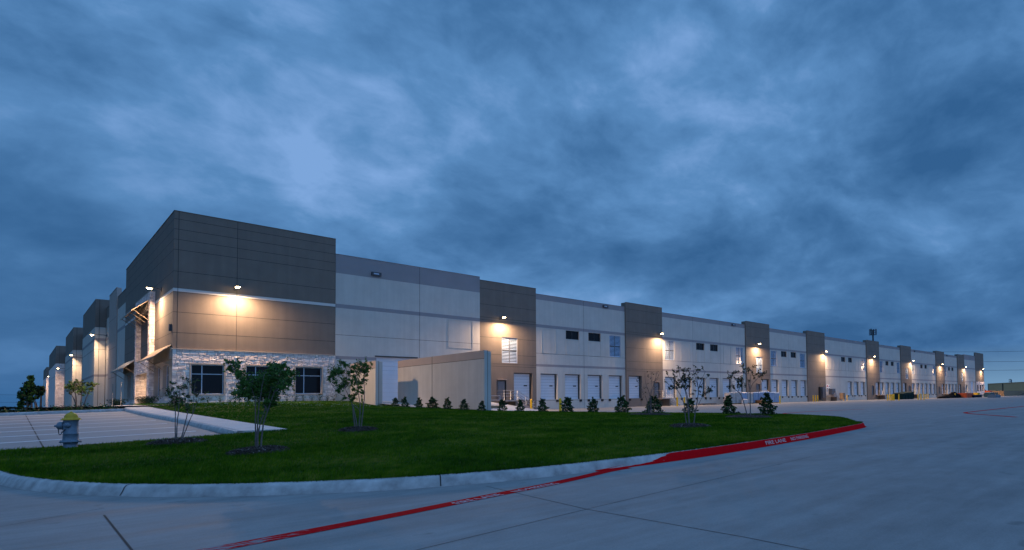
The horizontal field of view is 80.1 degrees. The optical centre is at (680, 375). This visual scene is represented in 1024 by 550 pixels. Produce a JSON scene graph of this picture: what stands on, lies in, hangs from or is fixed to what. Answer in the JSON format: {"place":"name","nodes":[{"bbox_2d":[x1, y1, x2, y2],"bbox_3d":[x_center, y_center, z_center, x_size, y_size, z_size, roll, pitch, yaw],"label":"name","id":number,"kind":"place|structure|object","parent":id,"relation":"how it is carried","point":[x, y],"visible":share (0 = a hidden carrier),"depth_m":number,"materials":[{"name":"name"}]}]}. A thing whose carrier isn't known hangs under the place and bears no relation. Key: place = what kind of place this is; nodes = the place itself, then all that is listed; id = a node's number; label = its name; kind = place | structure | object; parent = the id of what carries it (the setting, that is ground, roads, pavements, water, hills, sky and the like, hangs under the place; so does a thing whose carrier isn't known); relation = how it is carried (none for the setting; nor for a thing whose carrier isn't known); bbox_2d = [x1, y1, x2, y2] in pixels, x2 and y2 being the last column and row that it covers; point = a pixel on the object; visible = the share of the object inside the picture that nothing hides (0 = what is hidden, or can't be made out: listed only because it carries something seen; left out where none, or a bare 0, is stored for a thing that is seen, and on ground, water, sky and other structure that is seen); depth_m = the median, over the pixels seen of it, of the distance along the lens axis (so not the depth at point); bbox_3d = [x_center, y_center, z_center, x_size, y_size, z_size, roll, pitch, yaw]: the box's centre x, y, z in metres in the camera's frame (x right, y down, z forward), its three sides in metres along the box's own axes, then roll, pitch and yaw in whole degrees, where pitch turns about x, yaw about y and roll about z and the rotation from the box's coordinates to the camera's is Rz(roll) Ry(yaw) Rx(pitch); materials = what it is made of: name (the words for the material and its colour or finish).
{"place":"outdoors","nodes":[
{"label":"outdoors","id":0,"kind":"place"},
{"bbox_2d":[1,407,118,411],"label":"planting bed","id":1,"kind":"object","parent":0,"point":[63,410],"visible":0.12,"depth_m":33.08,"materials":[{"name":"brown soil"}]},
{"bbox_2d":[0,402,120,412],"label":"ground cover","id":2,"kind":"object","parent":1,"relation":"on","point":[81,407],"visible":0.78,"depth_m":31.89,"materials":[{"name":"green plant"}]},
{"bbox_2d":[0,409,123,415],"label":"bed kerb","id":3,"kind":"structure","parent":1,"relation":"on","point":[57,412],"depth_m":30.66,"materials":[{"name":"concrete"}]},
{"bbox_2d":[1,405,144,408],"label":"side ground","id":4,"kind":"structure","parent":0,"point":[50,407],"depth_m":40.39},
{"bbox_2d":[14,375,39,409],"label":"young tree","id":5,"kind":"object","parent":4,"relation":"on","point":[26,392],"visible":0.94,"depth_m":74.68,"materials":[{"name":"green plant"}]},
{"bbox_2d":[34,385,45,407],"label":"young tree","id":6,"kind":"object","parent":4,"relation":"on","point":[40,390],"visible":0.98,"depth_m":69.65,"materials":[{"name":"green plant"}]},
{"bbox_2d":[64,379,98,407],"bbox_3d":[-47.500,1.421,45.877,2.526,2.418,1.630,-1,-2,-3],"label":"young tree","id":7,"kind":"object","parent":4,"relation":"on","point":[74,386],"visible":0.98,"depth_m":45.90,"materials":[{"name":"green plant"}]},
{"bbox_2d":[110,399,128,405],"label":"entrance bush","id":8,"kind":"object","parent":4,"relation":"on","point":[120,403],"visible":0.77,"depth_m":55.51,"materials":[{"name":"green plant"}]},
{"bbox_2d":[134,395,156,403],"bbox_3d":[-42.578,1.966,46.337,1.521,0.889,1.434,-3,-3,41],"label":"entrance bush","id":9,"kind":"object","parent":4,"relation":"on","point":[142,401],"visible":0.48,"depth_m":46.19,"materials":[{"name":"green plant"}]},
{"bbox_2d":[139,396,160,403],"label":"entrance bush","id":10,"kind":"object","parent":4,"relation":"on","point":[153,400],"visible":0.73,"depth_m":44.76,"materials":[{"name":"green plant"}]},
{"bbox_2d":[0,411,219,449],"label":"parking lot","id":11,"kind":"structure","parent":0,"point":[101,421],"depth_m":20.20,"materials":[{"name":"concrete"}]},
{"bbox_2d":[0,412,191,442],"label":"parking stripe","id":12,"kind":"object","parent":11,"relation":"on","point":[80,432],"visible":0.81,"depth_m":20.77,"materials":[{"name":"white paint"}]},
{"bbox_2d":[124,408,241,433],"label":"walk kerb","id":13,"kind":"structure","parent":11,"relation":"on","point":[213,428],"depth_m":22.07,"materials":[{"name":"concrete"}]},
{"bbox_2d":[107,405,284,430],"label":"sidewalk","id":14,"kind":"structure","parent":0,"point":[237,425],"depth_m":22.88,"materials":[{"name":"concrete"}]},
{"bbox_2d":[88,407,285,433],"bbox_3d":[-32.066,2.356,35.662,52.600,1.187,3.100,-3,-3,41],"label":"sidewalk edge","id":15,"kind":"object","parent":14,"relation":"attached to","point":[231,431],"visible":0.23,"depth_m":17.78,"materials":[{"name":"concrete"}]},
{"bbox_2d":[0,400,862,483],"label":"lawn","id":16,"kind":"structure","parent":0,"point":[288,442],"depth_m":13.60,"materials":[{"name":"plant"}]},
{"bbox_2d":[54,411,81,447],"bbox_3d":[-15.088,1.349,14.345,0.400,0.952,0.482,-3,-3,41],"label":"fire hydrant","id":17,"kind":"object","parent":16,"relation":"on","point":[69,425],"visible":1,"depth_m":14.28,"materials":[{"name":"blue metal"}]},
{"bbox_2d":[146,437,207,445],"bbox_3d":[-12.886,1.667,14.890,1.295,0.176,1.240,-3,-3,41],"label":"mulch ring","id":18,"kind":"object","parent":16,"relation":"on","point":[168,441],"visible":0.94,"depth_m":14.64,"materials":[{"name":"brown wood"}]},
{"bbox_2d":[159,377,208,438],"bbox_3d":[-12.791,0.831,14.873,1.488,1.796,0.804,-1,-2,-8],"label":"young tree","id":19,"kind":"object","parent":18,"relation":"on","point":[174,400],"visible":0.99,"depth_m":14.86,"materials":[{"name":"green plant"}]},
{"bbox_2d":[224,445,289,455],"bbox_3d":[-8.933,1.559,12.326,1.185,0.170,1.237,-3,-3,41],"label":"mulch ring","id":20,"kind":"object","parent":16,"relation":"on","point":[246,450],"visible":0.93,"depth_m":12.05,"materials":[{"name":"brown wood"}]},
{"bbox_2d":[223,357,300,446],"bbox_3d":[-8.823,0.634,12.326,1.916,2.116,1.115,-1,-2,2],"label":"young tree","id":21,"kind":"object","parent":20,"relation":"on","point":[275,381],"visible":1,"depth_m":12.16,"materials":[{"name":"green plant"}]},
{"bbox_2d":[339,426,377,431],"bbox_3d":[-9.890,1.620,17.889,1.143,0.173,1.175,-3,-3,41],"label":"mulch ring","id":22,"kind":"object","parent":16,"relation":"on","point":[357,428],"visible":0.95,"depth_m":17.59,"materials":[{"name":"brown soil"}]},
{"bbox_2d":[326,356,372,426],"bbox_3d":[-10.157,0.556,17.842,1.656,2.340,0.839,-1,-2,12],"label":"young tree","id":23,"kind":"object","parent":22,"relation":"on","point":[338,371],"visible":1,"depth_m":17.85,"materials":[{"name":"green plant"}]},
{"bbox_2d":[391,397,399,406],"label":"holly shrub","id":24,"kind":"object","parent":16,"relation":"on","point":[395,400],"visible":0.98,"depth_m":45.39,"materials":[{"name":"green plant"}]},
{"bbox_2d":[401,396,410,406],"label":"holly shrub","id":25,"kind":"object","parent":16,"relation":"on","point":[404,401],"visible":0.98,"depth_m":44.59,"materials":[{"name":"green plant"}]},
{"bbox_2d":[413,397,422,407],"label":"holly shrub","id":26,"kind":"object","parent":16,"relation":"on","point":[418,401],"visible":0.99,"depth_m":43.47,"materials":[{"name":"green plant"}]},
{"bbox_2d":[425,396,440,408],"bbox_3d":[-18.068,1.955,42.434,0.990,0.959,1.039,-3,-3,37],"label":"holly shrub","id":27,"kind":"object","parent":16,"relation":"on","point":[431,403],"visible":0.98,"depth_m":42.31,"materials":[{"name":"green plant"}]},
{"bbox_2d":[443,397,452,408],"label":"holly shrub","id":28,"kind":"object","parent":16,"relation":"on","point":[446,405],"visible":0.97,"depth_m":41.19,"materials":[{"name":"green plant"}]},
{"bbox_2d":[458,399,469,409],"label":"holly shrub","id":29,"kind":"object","parent":16,"relation":"on","point":[462,407],"visible":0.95,"depth_m":39.87,"materials":[{"name":"green plant"}]},
{"bbox_2d":[476,400,486,410],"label":"holly shrub","id":30,"kind":"object","parent":16,"relation":"on","point":[482,405],"visible":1,"depth_m":38.44,"materials":[{"name":"green plant"}]},
{"bbox_2d":[497,399,507,410],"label":"holly shrub","id":31,"kind":"object","parent":16,"relation":"on","point":[502,406],"visible":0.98,"depth_m":42.43,"materials":[{"name":"green plant"}]},
{"bbox_2d":[515,399,524,410],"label":"holly shrub","id":32,"kind":"object","parent":16,"relation":"on","point":[520,404],"visible":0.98,"depth_m":42.59,"materials":[{"name":"green plant"}]},
{"bbox_2d":[537,398,548,411],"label":"holly shrub","id":33,"kind":"object","parent":16,"relation":"on","point":[542,403],"visible":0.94,"depth_m":42.76,"materials":[{"name":"green plant"}]},
{"bbox_2d":[560,397,574,411],"bbox_3d":[-8.376,2.156,43.120,1.368,1.255,1.289,-3,-3,39],"label":"holly shrub","id":34,"kind":"object","parent":16,"relation":"on","point":[567,402],"visible":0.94,"depth_m":42.88,"materials":[{"name":"green plant"}]},
{"bbox_2d":[586,397,598,411],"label":"holly shrub","id":35,"kind":"object","parent":16,"relation":"on","point":[592,405],"visible":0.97,"depth_m":43.15,"materials":[{"name":"green plant"}]},
{"bbox_2d":[614,395,631,412],"bbox_3d":[-4.127,2.014,41.520,1.264,1.428,1.273,-3,-3,39],"label":"holly shrub","id":36,"kind":"object","parent":16,"relation":"on","point":[625,406],"visible":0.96,"depth_m":41.36,"materials":[{"name":"green plant"}]},
{"bbox_2d":[629,413,671,414],"bbox_3d":[-1.651,2.117,32.322,2.529,0.184,1.696,-1,-2,-5],"label":"mulch ring","id":37,"kind":"object","parent":16,"relation":"on","point":[651,414],"visible":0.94,"depth_m":31.85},
{"bbox_2d":[636,371,659,412],"bbox_3d":[-1.764,1.000,32.255,1.428,2.522,0.799,-1,-2,6],"label":"young tree","id":38,"kind":"object","parent":37,"relation":"on","point":[647,388],"visible":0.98,"depth_m":32.19,"materials":[{"name":"green plant"}]},
{"bbox_2d":[642,395,664,412],"bbox_3d":[-1.821,1.952,39.558,1.518,1.398,1.651,1,-3,-37],"label":"holly shrub","id":39,"kind":"object","parent":16,"relation":"on","point":[657,407],"visible":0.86,"depth_m":39.35,"materials":[{"name":"green plant"}]},
{"bbox_2d":[668,423,709,427],"bbox_3d":[0.318,1.727,20.453,1.679,0.169,1.697,-3,-3,41],"label":"mulch ring","id":40,"kind":"object","parent":16,"relation":"on","point":[685,425],"visible":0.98,"depth_m":20.00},
{"bbox_2d":[664,365,712,423],"bbox_3d":[0.310,0.708,20.391,1.714,2.223,0.823,-1,-2,6],"label":"young tree","id":41,"kind":"object","parent":40,"relation":"on","point":[708,389],"visible":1,"depth_m":20.42,"materials":[{"name":"green plant"}]},
{"bbox_2d":[681,398,698,412],"bbox_3d":[0.628,1.971,37.454,0.998,1.095,0.953,1,-3,-44],"label":"holly shrub","id":42,"kind":"object","parent":16,"relation":"on","point":[691,402],"visible":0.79,"depth_m":37.34,"materials":[{"name":"green plant"}]},
{"bbox_2d":[720,395,739,413],"bbox_3d":[2.905,1.732,34.981,1.283,1.237,1.281,-8,-6,38],"label":"holly shrub","id":43,"kind":"object","parent":16,"relation":"on","point":[728,402],"visible":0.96,"depth_m":34.78,"materials":[{"name":"green plant"}]},
{"bbox_2d":[725,414,771,417],"bbox_3d":[3.381,1.980,28.775,2.548,0.175,2.653,-3,-3,41],"label":"mulch ring","id":44,"kind":"object","parent":16,"relation":"on","point":[750,416],"visible":0.94,"depth_m":28.04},
{"bbox_2d":[726,363,766,414],"bbox_3d":[3.306,0.736,28.715,2.046,2.723,1.032,-1,-2,4],"label":"young tree","id":45,"kind":"object","parent":44,"relation":"on","point":[740,379],"visible":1,"depth_m":28.62,"materials":[{"name":"green plant"}]},
{"bbox_2d":[758,392,777,414],"bbox_3d":[4.880,1.543,32.573,1.312,1.406,1.256,-6,7,-36],"label":"holly shrub","id":46,"kind":"object","parent":16,"relation":"on","point":[765,406],"visible":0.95,"depth_m":32.40,"materials":[{"name":"green plant"}]},
{"bbox_2d":[0,396,1023,549],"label":"pavement","id":47,"kind":"structure","parent":0,"point":[860,489],"depth_m":6.83,"materials":[{"name":"concrete"}]},
{"bbox_2d":[350,361,382,404],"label":"screen wall","id":48,"kind":"structure","parent":47,"relation":"on","point":[373,391],"depth_m":49.32,"materials":[{"name":"paint"}]},
{"bbox_2d":[0,423,866,496],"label":"kerb","id":49,"kind":"structure","parent":47,"relation":"on","point":[190,490],"depth_m":8.52,"materials":[{"name":"grey concrete"}]},
{"bbox_2d":[398,350,490,409],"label":"screen wall","id":50,"kind":"structure","parent":47,"relation":"on","point":[457,378],"depth_m":46.38,"materials":[{"name":"paint"}]},
{"bbox_2d":[380,401,537,410],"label":"drive ramp","id":51,"kind":"structure","parent":47,"relation":"on","point":[511,407],"depth_m":51.77,"materials":[{"name":"concrete"}]},
{"bbox_2d":[0,401,1008,549],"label":"pavement joint","id":52,"kind":"object","parent":47,"relation":"on","point":[120,535],"visible":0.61,"depth_m":5.99,"materials":[{"name":"grey"}]},
{"bbox_2d":[43,210,984,409],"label":"warehouse","id":53,"kind":"structure","parent":47,"relation":"on","point":[312,307],"depth_m":60.64,"materials":[{"name":"brown paint"}]},
{"bbox_2d":[191,364,223,393],"bbox_3d":[-36.546,0.269,44.948,0.050,2.280,2.000,-3,-3,41],"label":"window","id":54,"kind":"structure","parent":53,"relation":"in","point":[211,376],"depth_m":44.99,"materials":[{"name":"black glass"}]},
{"bbox_2d":[246,366,273,388],"bbox_3d":[-34.297,0.332,47.524,0.050,2.280,2.000,-3,-3,41],"label":"window","id":55,"kind":"structure","parent":53,"relation":"in","point":[254,369],"depth_m":47.27,"materials":[{"name":"black glass"}]},
{"bbox_2d":[295,367,320,393],"bbox_3d":[-32.042,0.396,50.108,0.050,2.280,2.000,-3,-3,41],"label":"window","id":56,"kind":"structure","parent":53,"relation":"in","point":[309,382],"depth_m":50.12,"materials":[{"name":"black glass"}]},
{"bbox_2d":[497,379,506,399],"bbox_3d":[-19.658,1.506,64.084,0.330,2.300,1.180,-3,-3,41],"label":"exit door","id":57,"kind":"structure","parent":53,"relation":"in","point":[501,384],"depth_m":64.20,"materials":[{"name":"beige paint"}]},
{"bbox_2d":[502,337,516,362],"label":"louvre window","id":58,"kind":"structure","parent":53,"relation":"in","point":[509,345],"depth_m":65.12,"materials":[{"name":"silver metal"}]},
{"bbox_2d":[514,373,533,401],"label":"dock door","id":59,"kind":"structure","parent":53,"relation":"in","point":[522,381],"depth_m":66.66,"materials":[{"name":"white metal"}]},
{"bbox_2d":[540,374,558,401],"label":"dock door","id":60,"kind":"structure","parent":53,"relation":"in","point":[548,381],"depth_m":69.34,"materials":[{"name":"white metal"}]},
{"bbox_2d":[566,330,577,339],"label":"clerestory window","id":61,"kind":"structure","parent":53,"relation":"in","point":[573,335],"depth_m":72.03,"materials":[{"name":"black glass"}]},
{"bbox_2d":[565,374,581,401],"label":"dock door","id":62,"kind":"structure","parent":53,"relation":"in","point":[571,381],"depth_m":71.99,"materials":[{"name":"white metal"}]},
{"bbox_2d":[588,333,599,341],"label":"clerestory window","id":63,"kind":"structure","parent":53,"relation":"in","point":[591,336],"depth_m":74.66,"materials":[{"name":"black glass"}]},
{"bbox_2d":[588,375,603,400],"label":"dock door","id":64,"kind":"structure","parent":53,"relation":"in","point":[594,381],"depth_m":74.73,"materials":[{"name":"white metal"}]},
{"bbox_2d":[609,375,620,400],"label":"dock door","id":65,"kind":"structure","parent":53,"relation":"in","point":[614,381],"depth_m":77.33,"materials":[{"name":"white metal"}]},
{"bbox_2d":[609,335,620,356],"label":"louvre window","id":66,"kind":"structure","parent":53,"relation":"in","point":[614,341],"depth_m":77.12,"materials":[{"name":"blue glass"}]},
{"bbox_2d":[629,376,642,400],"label":"dock door","id":67,"kind":"structure","parent":53,"relation":"in","point":[634,387],"depth_m":79.77,"materials":[{"name":"white metal"}]},
{"bbox_2d":[654,383,659,397],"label":"exit door","id":68,"kind":"structure","parent":53,"relation":"in","point":[655,384],"depth_m":82.66,"materials":[{"name":"beige paint"}]},
{"bbox_2d":[665,340,673,359],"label":"louvre window","id":69,"kind":"structure","parent":53,"relation":"in","point":[669,345],"depth_m":85.31,"materials":[{"name":"white glass"}]},
{"bbox_2d":[665,377,674,397],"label":"dock door","id":70,"kind":"structure","parent":53,"relation":"in","point":[667,379],"depth_m":85.51,"materials":[{"name":"white metal"}]},
{"bbox_2d":[681,377,692,399],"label":"dock door","id":71,"kind":"structure","parent":53,"relation":"in","point":[683,394],"depth_m":88.24,"materials":[{"name":"white metal"}]},
{"bbox_2d":[696,343,703,349],"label":"clerestory window","id":72,"kind":"structure","parent":53,"relation":"in","point":[699,346],"depth_m":90.72,"materials":[{"name":"black glass"}]},
{"bbox_2d":[696,378,706,398],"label":"dock door","id":73,"kind":"structure","parent":53,"relation":"in","point":[699,380],"depth_m":90.86,"materials":[{"name":"white metal"}]},
{"bbox_2d":[710,344,716,350],"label":"clerestory window","id":74,"kind":"structure","parent":53,"relation":"in","point":[712,347],"depth_m":93.36,"materials":[{"name":"black glass"}]},
{"bbox_2d":[710,378,719,398],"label":"dock door","id":75,"kind":"structure","parent":53,"relation":"in","point":[713,381],"depth_m":93.53,"materials":[{"name":"white metal"}]},
{"bbox_2d":[723,378,729,398],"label":"dock door","id":76,"kind":"structure","parent":53,"relation":"in","point":[726,381],"depth_m":95.96,"materials":[{"name":"white metal"}]},
{"bbox_2d":[735,379,741,391],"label":"dock door","id":77,"kind":"structure","parent":53,"relation":"in","point":[740,389],"depth_m":98.50,"materials":[{"name":"white metal"}]},
{"bbox_2d":[736,347,742,363],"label":"louvre window","id":78,"kind":"structure","parent":53,"relation":"in","point":[739,351],"depth_m":98.67,"materials":[{"name":"white glass"}]},
{"bbox_2d":[756,357,761,372],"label":"louvre window","id":79,"kind":"structure","parent":53,"relation":"in","point":[758,359],"depth_m":102.67,"materials":[{"name":"white glass"}]},
{"bbox_2d":[762,379,767,391],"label":"dock door","id":80,"kind":"structure","parent":53,"relation":"in","point":[764,384],"depth_m":104.39,"materials":[{"name":"white metal"}]},
{"bbox_2d":[771,351,776,365],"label":"louvre window","id":81,"kind":"structure","parent":53,"relation":"in","point":[773,353],"depth_m":106.75,"materials":[{"name":"blue glass"}]},
{"bbox_2d":[772,380,776,391],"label":"dock door","id":82,"kind":"structure","parent":53,"relation":"in","point":[774,382],"depth_m":107.29,"materials":[{"name":"white metal"}]},
{"bbox_2d":[782,380,789,397],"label":"dock door","id":83,"kind":"structure","parent":53,"relation":"in","point":[784,382],"depth_m":109.91,"materials":[{"name":"white metal"}]},
{"bbox_2d":[791,380,798,397],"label":"dock door","id":84,"kind":"structure","parent":53,"relation":"in","point":[793,382],"depth_m":112.46,"materials":[{"name":"white metal"}]},
{"bbox_2d":[800,353,804,367],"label":"window","id":85,"kind":"structure","parent":53,"relation":"in","point":[802,356],"depth_m":114.79,"materials":[{"name":"blue glass"}]},
{"bbox_2d":[800,380,807,396],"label":"dock door","id":86,"kind":"structure","parent":53,"relation":"in","point":[802,382],"depth_m":115.14,"materials":[{"name":"white metal"}]},
{"bbox_2d":[822,387,825,397],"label":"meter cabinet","id":87,"kind":"object","parent":53,"relation":"attached to","point":[823,392],"visible":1,"depth_m":119.30,"materials":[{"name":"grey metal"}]},
{"bbox_2d":[848,382,852,396],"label":"dock door","id":88,"kind":"structure","parent":53,"relation":"in","point":[849,383],"depth_m":131.00,"materials":[{"name":"white metal"}]},
{"bbox_2d":[854,382,859,395],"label":"dock door","id":89,"kind":"structure","parent":53,"relation":"in","point":[855,383],"depth_m":133.44,"materials":[{"name":"white metal"}]},
{"bbox_2d":[869,329,876,340],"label":"cell tower","id":90,"kind":"structure","parent":53,"relation":"on","point":[871,332],"depth_m":235.38,"materials":[{"name":"grey metal"}]},
{"bbox_2d":[497,390,534,408],"bbox_3d":[-18.199,2.852,64.569,1.450,2.541,3.980,-3,-3,41],"label":"dock stair","id":91,"kind":"object","parent":47,"relation":"on","point":[513,402],"visible":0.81,"depth_m":63.91,"materials":[{"name":"grey metal"}]},
{"bbox_2d":[198,406,1023,549],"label":"fire lane line","id":92,"kind":"object","parent":47,"relation":"on","point":[296,533],"visible":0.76,"depth_m":6.30,"materials":[{"name":"red paint"}]},
{"bbox_2d":[453,435,807,503],"bbox_3d":[0.427,1.632,12.070,0.262,0.116,11.843,-2,-3,33],"label":"fire lane lettering","id":93,"kind":"object","parent":92,"relation":"on","point":[558,483],"visible":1,"depth_m":8.35,"materials":[{"name":"paint"}]},
{"bbox_2d":[655,390,679,405],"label":"dock stair","id":94,"kind":"object","parent":47,"relation":"on","point":[667,401],"visible":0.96,"depth_m":82.74,"materials":[{"name":"silver metal"}]},
{"bbox_2d":[894,392,913,399],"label":"dumpster","id":95,"kind":"object","parent":47,"relation":"on","point":[906,395],"visible":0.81,"depth_m":132.56,"materials":[{"name":"blue metal"}]},
{"bbox_2d":[938,392,960,397],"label":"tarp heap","id":96,"kind":"object","parent":47,"relation":"on","point":[951,395],"visible":0.81,"depth_m":150.21,"materials":[{"name":"black plastic"}]},
{"bbox_2d":[958,393,973,397],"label":"container","id":97,"kind":"object","parent":47,"relation":"on","point":[966,395],"visible":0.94,"depth_m":153.95,"materials":[{"name":"metal"}]},
{"bbox_2d":[0,0,1023,409],"label":"sky","id":98,"kind":"structure","parent":0,"point":[841,169],"materials":[{"name":"blue"}]},
{"bbox_2d":[724,393,735,403],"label":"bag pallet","id":99,"kind":"object","parent":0,"point":[733,399],"visible":0.6,"depth_m":91.36,"materials":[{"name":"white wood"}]},
{"bbox_2d":[730,392,741,403],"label":"bag pallet","id":100,"kind":"object","parent":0,"point":[738,397],"visible":0.69,"depth_m":92.41,"materials":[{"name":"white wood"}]},
{"bbox_2d":[747,393,752,403],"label":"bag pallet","id":101,"kind":"object","parent":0,"point":[748,396],"visible":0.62,"depth_m":94.81,"materials":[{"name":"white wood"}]},
{"bbox_2d":[753,392,758,403],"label":"bag pallet","id":102,"kind":"object","parent":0,"point":[755,396],"visible":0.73,"depth_m":96.03,"materials":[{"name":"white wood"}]},
{"bbox_2d":[774,392,778,402],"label":"bag pallet","id":103,"kind":"object","parent":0,"point":[776,396],"visible":0.62,"depth_m":100.99,"materials":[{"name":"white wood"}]},
{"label":"earth bank","id":104,"kind":"structure","parent":0,"visible":0},
{"bbox_2d":[988,382,1023,390],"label":"warehouse","id":105,"kind":"structure","parent":104,"relation":"on","point":[1014,386],"depth_m":338.17,"materials":[{"name":"green metal"}]},
{"bbox_2d":[992,391,1023,395],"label":"retaining wall","id":106,"kind":"structure","parent":104,"relation":"on","point":[1009,393],"depth_m":221.03,"materials":[{"name":"beige concrete"}]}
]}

